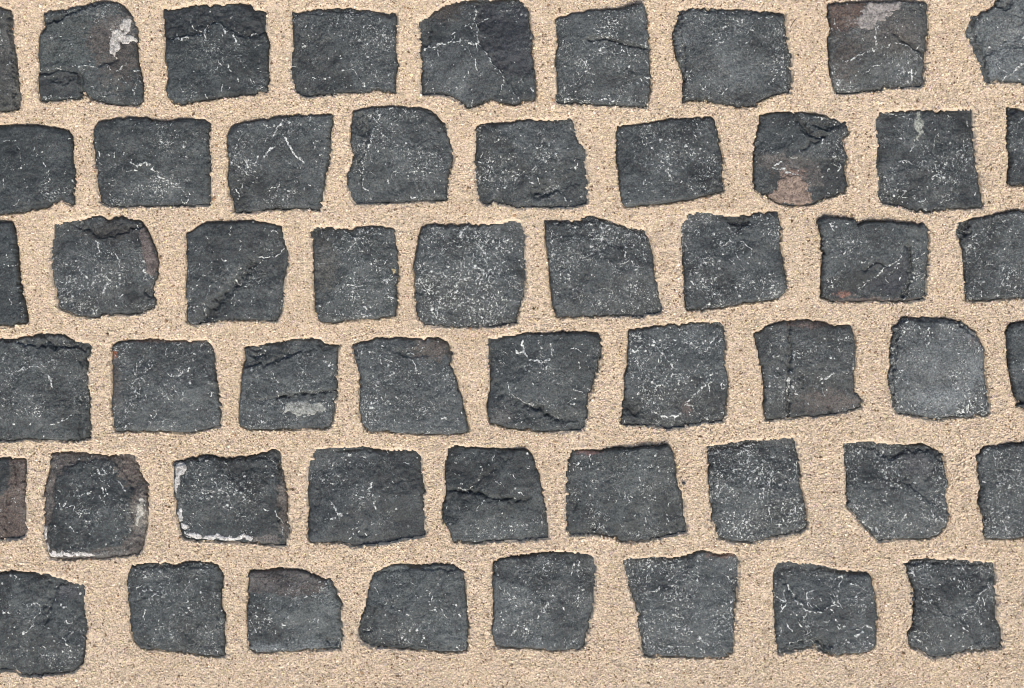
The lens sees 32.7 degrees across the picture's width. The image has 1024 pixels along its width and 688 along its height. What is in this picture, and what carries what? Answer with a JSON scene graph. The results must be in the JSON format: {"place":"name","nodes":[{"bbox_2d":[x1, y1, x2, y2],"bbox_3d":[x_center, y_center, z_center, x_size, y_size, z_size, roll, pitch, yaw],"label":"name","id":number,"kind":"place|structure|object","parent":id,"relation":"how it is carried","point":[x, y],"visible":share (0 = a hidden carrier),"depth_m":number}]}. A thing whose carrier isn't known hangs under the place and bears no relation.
{"place":"outdoors","nodes":[
{"label":"outdoors","id":0,"kind":"place"},
{"bbox_2d":[0,0,1023,687],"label":"ground","id":1,"kind":"structure","parent":0,"point":[834,534],"depth_m":1.60},
{"bbox_2d":[0,8,21,111],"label":"cobblestone","id":2,"kind":"object","parent":1,"relation":"on","point":[10,95],"visible":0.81,"depth_m":1.60},
{"bbox_2d":[0,457,27,538],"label":"cobblestone","id":3,"kind":"object","parent":1,"relation":"on","point":[13,491],"visible":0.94,"depth_m":1.60},
{"bbox_2d":[0,221,28,325],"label":"cobblestone","id":4,"kind":"object","parent":1,"relation":"on","point":[13,309],"visible":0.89,"depth_m":1.59},
{"bbox_2d":[0,125,76,214],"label":"cobblestone","id":5,"kind":"object","parent":1,"relation":"on","point":[37,169],"visible":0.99,"depth_m":1.60},
{"bbox_2d":[0,570,87,675],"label":"cobblestone","id":6,"kind":"object","parent":1,"relation":"on","point":[43,625],"visible":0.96,"depth_m":1.60},
{"bbox_2d":[0,333,91,440],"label":"cobblestone","id":7,"kind":"object","parent":1,"relation":"on","point":[44,389],"visible":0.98,"depth_m":1.60},
{"bbox_2d":[38,1,144,105],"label":"cobblestone","id":8,"kind":"object","parent":1,"relation":"on","point":[91,51],"visible":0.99,"depth_m":1.60},
{"bbox_2d":[43,451,148,558],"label":"cobblestone","id":9,"kind":"object","parent":1,"relation":"on","point":[96,505],"visible":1,"depth_m":1.60},
{"bbox_2d":[51,216,159,316],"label":"cobblestone","id":10,"kind":"object","parent":1,"relation":"on","point":[100,265],"visible":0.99,"depth_m":1.60},
{"bbox_2d":[93,117,211,206],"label":"cobblestone","id":11,"kind":"object","parent":1,"relation":"on","point":[145,162],"visible":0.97,"depth_m":1.60},
{"bbox_2d":[111,338,221,432],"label":"cobblestone","id":12,"kind":"object","parent":1,"relation":"on","point":[166,385],"visible":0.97,"depth_m":1.60},
{"bbox_2d":[127,561,225,655],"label":"cobblestone","id":13,"kind":"object","parent":1,"relation":"on","point":[175,608],"visible":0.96,"depth_m":1.60},
{"bbox_2d":[163,3,270,104],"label":"cobblestone","id":14,"kind":"object","parent":1,"relation":"on","point":[216,51],"visible":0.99,"depth_m":1.60},
{"bbox_2d":[173,449,289,544],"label":"cobblestone","id":15,"kind":"object","parent":1,"relation":"on","point":[243,499],"visible":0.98,"depth_m":1.60},
{"bbox_2d":[185,220,288,324],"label":"cobblestone","id":16,"kind":"object","parent":1,"relation":"on","point":[236,270],"visible":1,"depth_m":1.60},
{"bbox_2d":[227,114,332,212],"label":"cobblestone","id":17,"kind":"object","parent":1,"relation":"on","point":[280,162],"visible":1,"depth_m":1.60},
{"bbox_2d":[239,337,338,429],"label":"cobblestone","id":18,"kind":"object","parent":1,"relation":"on","point":[291,384],"visible":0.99,"depth_m":1.60},
{"bbox_2d":[246,567,343,652],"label":"cobblestone","id":19,"kind":"object","parent":1,"relation":"on","point":[292,609],"visible":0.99,"depth_m":1.60},
{"bbox_2d":[290,8,398,96],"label":"cobblestone","id":20,"kind":"object","parent":1,"relation":"on","point":[339,50],"visible":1,"depth_m":1.60},
{"bbox_2d":[310,226,399,322],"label":"cobblestone","id":21,"kind":"object","parent":1,"relation":"on","point":[356,275],"visible":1,"depth_m":1.60},
{"bbox_2d":[307,446,425,545],"bbox_3d":[-0.134,0.140,1.641,0.109,0.091,0.092,0,90,0],"label":"cobblestone","id":22,"kind":"object","parent":1,"relation":"on","point":[361,495],"visible":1,"depth_m":1.60},
{"bbox_2d":[347,106,452,203],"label":"cobblestone","id":23,"kind":"object","parent":1,"relation":"on","point":[402,154],"visible":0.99,"depth_m":1.60},
{"bbox_2d":[352,337,468,434],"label":"cobblestone","id":24,"kind":"object","parent":1,"relation":"on","point":[410,385],"visible":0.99,"depth_m":1.60},
{"bbox_2d":[358,563,468,651],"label":"cobblestone","id":25,"kind":"object","parent":1,"relation":"on","point":[418,606],"visible":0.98,"depth_m":1.60},
{"bbox_2d":[413,221,525,327],"bbox_3d":[-0.039,-0.064,1.640,0.104,0.092,0.100,0,90,0],"label":"cobblestone","id":26,"kind":"object","parent":1,"relation":"on","point":[468,275],"visible":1,"depth_m":1.60},
{"bbox_2d":[419,0,535,108],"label":"cobblestone","id":27,"kind":"object","parent":1,"relation":"on","point":[473,53],"visible":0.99,"depth_m":1.60},
{"bbox_2d":[442,445,547,542],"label":"cobblestone","id":28,"kind":"object","parent":1,"relation":"on","point":[495,494],"visible":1,"depth_m":1.60},
{"bbox_2d":[474,118,587,207],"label":"cobblestone","id":29,"kind":"object","parent":1,"relation":"on","point":[527,163],"visible":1,"depth_m":1.60},
{"bbox_2d":[491,551,595,650],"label":"cobblestone","id":30,"kind":"object","parent":1,"relation":"on","point":[545,600],"visible":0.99,"depth_m":1.60},
{"bbox_2d":[487,331,601,431],"bbox_3d":[0.030,0.034,1.640,0.107,0.092,0.093,0,90,0],"label":"cobblestone","id":31,"kind":"object","parent":1,"relation":"on","point":[541,382],"visible":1,"depth_m":1.60},
{"bbox_2d":[544,216,661,317],"bbox_3d":[0.084,-0.071,1.640,0.109,0.093,0.094,0,90,0],"label":"cobblestone","id":32,"kind":"object","parent":1,"relation":"on","point":[599,267],"visible":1,"depth_m":1.60},
{"bbox_2d":[555,4,650,107],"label":"cobblestone","id":33,"kind":"object","parent":1,"relation":"on","point":[602,57],"visible":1,"depth_m":1.60},
{"bbox_2d":[565,445,685,541],"bbox_3d":[0.105,0.137,1.639,0.113,0.093,0.090,0,90,0],"label":"cobblestone","id":34,"kind":"object","parent":1,"relation":"on","point":[627,494],"visible":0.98,"depth_m":1.60},
{"bbox_2d":[615,117,723,206],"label":"cobblestone","id":35,"kind":"object","parent":1,"relation":"on","point":[666,161],"visible":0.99,"depth_m":1.60},
{"bbox_2d":[620,322,728,428],"bbox_3d":[0.149,0.029,1.641,0.100,0.091,0.099,0,90,0],"label":"cobblestone","id":36,"kind":"object","parent":1,"relation":"on","point":[675,375],"visible":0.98,"depth_m":1.60},
{"bbox_2d":[623,550,738,657],"bbox_3d":[0.155,0.239,1.640,0.108,0.091,0.099,0,90,0],"label":"cobblestone","id":37,"kind":"object","parent":1,"relation":"on","point":[684,605],"visible":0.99,"depth_m":1.60},
{"bbox_2d":[672,8,791,107],"bbox_3d":[0.202,-0.263,1.640,0.111,0.093,0.092,0,90,0],"label":"cobblestone","id":38,"kind":"object","parent":1,"relation":"on","point":[738,58],"visible":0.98,"depth_m":1.60},
{"bbox_2d":[681,212,786,310],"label":"cobblestone","id":39,"kind":"object","parent":1,"relation":"on","point":[730,261],"visible":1,"depth_m":1.60},
{"bbox_2d":[706,437,806,542],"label":"cobblestone","id":40,"kind":"object","parent":1,"relation":"on","point":[755,492],"visible":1,"depth_m":1.60},
{"bbox_2d":[752,112,848,205],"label":"cobblestone","id":41,"kind":"object","parent":1,"relation":"on","point":[799,159],"visible":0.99,"depth_m":1.60},
{"bbox_2d":[753,319,860,419],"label":"cobblestone","id":42,"kind":"object","parent":1,"relation":"on","point":[807,367],"visible":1,"depth_m":1.60},
{"bbox_2d":[772,561,877,655],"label":"cobblestone","id":43,"kind":"object","parent":1,"relation":"on","point":[827,609],"visible":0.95,"depth_m":1.60},
{"bbox_2d":[816,216,928,301],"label":"cobblestone","id":44,"kind":"object","parent":1,"relation":"on","point":[876,260],"visible":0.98,"depth_m":1.60},
{"bbox_2d":[826,1,926,93],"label":"cobblestone","id":45,"kind":"object","parent":1,"relation":"on","point":[874,46],"visible":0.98,"depth_m":1.60},
{"bbox_2d":[843,441,949,540],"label":"cobblestone","id":46,"kind":"object","parent":1,"relation":"on","point":[894,491],"visible":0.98,"depth_m":1.60},
{"bbox_2d":[876,109,981,211],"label":"cobblestone","id":47,"kind":"object","parent":1,"relation":"on","point":[925,161],"visible":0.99,"depth_m":1.60},
{"bbox_2d":[887,317,988,419],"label":"cobblestone","id":48,"kind":"object","parent":1,"relation":"on","point":[936,370],"visible":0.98,"depth_m":1.60},
{"bbox_2d":[903,558,1001,656],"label":"cobblestone","id":49,"kind":"object","parent":1,"relation":"on","point":[954,603],"visible":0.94,"depth_m":1.60},
{"bbox_2d":[956,210,1023,300],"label":"cobblestone","id":50,"kind":"object","parent":1,"relation":"on","point":[992,248],"visible":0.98,"depth_m":1.60},
{"bbox_2d":[965,0,1023,84],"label":"cobblestone","id":51,"kind":"object","parent":1,"relation":"on","point":[995,34],"visible":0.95,"depth_m":1.60},
{"bbox_2d":[976,442,1023,538],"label":"cobblestone","id":52,"kind":"object","parent":1,"relation":"on","point":[1000,477],"visible":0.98,"depth_m":1.60},
{"bbox_2d":[1004,322,1023,408],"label":"cobblestone","id":53,"kind":"object","parent":1,"relation":"on","point":[1014,333],"visible":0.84,"depth_m":1.59},
{"bbox_2d":[1005,108,1023,185],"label":"cobblestone","id":54,"kind":"object","parent":1,"relation":"on","point":[1014,137],"visible":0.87,"depth_m":1.60}
]}

